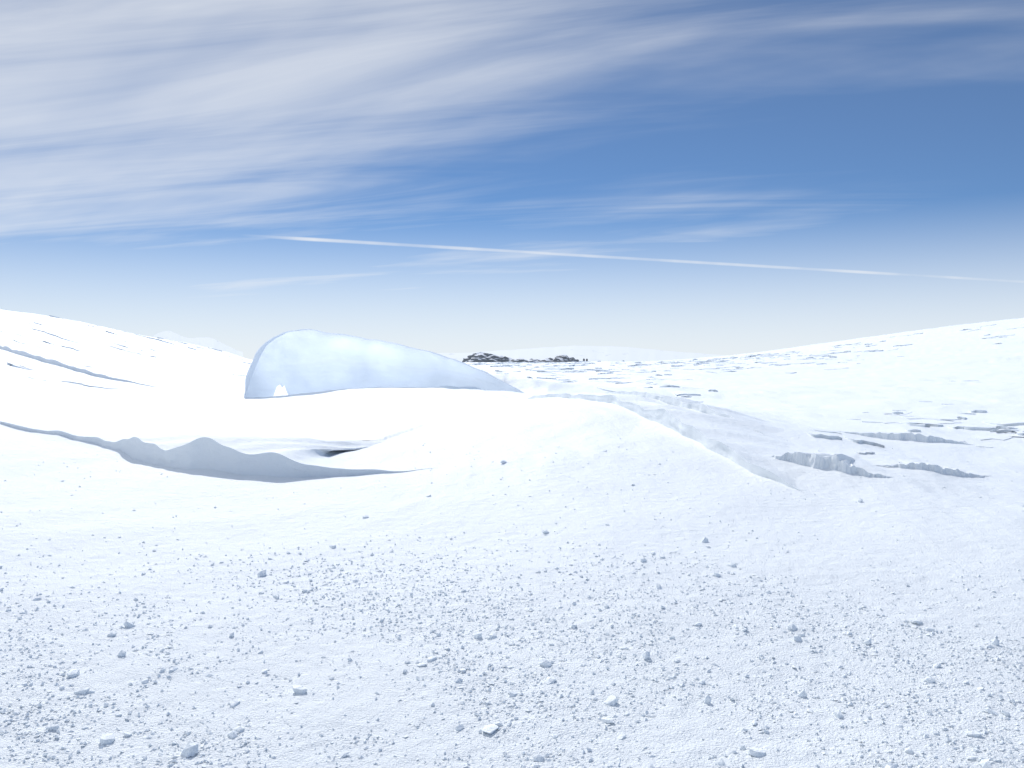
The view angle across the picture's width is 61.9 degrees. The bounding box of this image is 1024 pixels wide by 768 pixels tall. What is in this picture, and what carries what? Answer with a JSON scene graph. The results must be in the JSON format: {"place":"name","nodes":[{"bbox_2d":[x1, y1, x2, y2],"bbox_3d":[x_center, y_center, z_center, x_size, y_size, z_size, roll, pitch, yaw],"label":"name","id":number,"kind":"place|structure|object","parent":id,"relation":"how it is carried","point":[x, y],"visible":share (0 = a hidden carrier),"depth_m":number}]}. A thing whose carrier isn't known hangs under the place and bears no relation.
{"place":"outdoors","nodes":[
{"label":"outdoors","id":0,"kind":"place"},
{"bbox_2d":[152,331,242,356],"bbox_3d":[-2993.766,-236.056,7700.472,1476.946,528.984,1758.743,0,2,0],"label":"peak","id":1,"kind":"structure","parent":0,"point":[202,342],"depth_m":8284.09},
{"bbox_2d":[0,309,1023,767],"bbox_3d":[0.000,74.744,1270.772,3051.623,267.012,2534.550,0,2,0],"label":"snow ground","id":2,"kind":"structure","parent":0,"point":[954,373],"depth_m":6.26},
{"bbox_2d":[244,329,523,397],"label":"snow cornice","id":3,"kind":"structure","parent":2,"relation":"on","point":[299,361],"depth_m":31.05},
{"bbox_2d":[0,343,983,492],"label":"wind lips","id":4,"kind":"object","parent":2,"relation":"on","point":[754,445],"visible":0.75,"depth_m":11.66},
{"bbox_2d":[0,450,1023,767],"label":"snow clods","id":5,"kind":"object","parent":2,"relation":"on","point":[190,748],"visible":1,"depth_m":4.00},
{"bbox_2d":[0,426,1023,767],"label":"snow crumbs","id":6,"kind":"object","parent":2,"relation":"on","point":[538,700],"visible":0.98,"depth_m":4.17},
{"bbox_2d":[0,309,1023,467],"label":"snow ridges","id":7,"kind":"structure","parent":2,"relation":"on","point":[1002,430],"depth_m":45.69},
{"bbox_2d":[462,352,578,361],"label":"outcrop rock","id":8,"kind":"object","parent":2,"relation":"on","point":[480,357],"visible":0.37,"depth_m":297.69},
{"bbox_2d":[0,0,1023,359],"label":"sky","id":9,"kind":"structure","parent":0,"point":[713,177]},
{"bbox_2d":[437,346,726,361],"bbox_3d":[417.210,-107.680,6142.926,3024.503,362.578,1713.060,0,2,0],"label":"hill","id":10,"kind":"structure","parent":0,"point":[603,353],"depth_m":6717.59}
]}

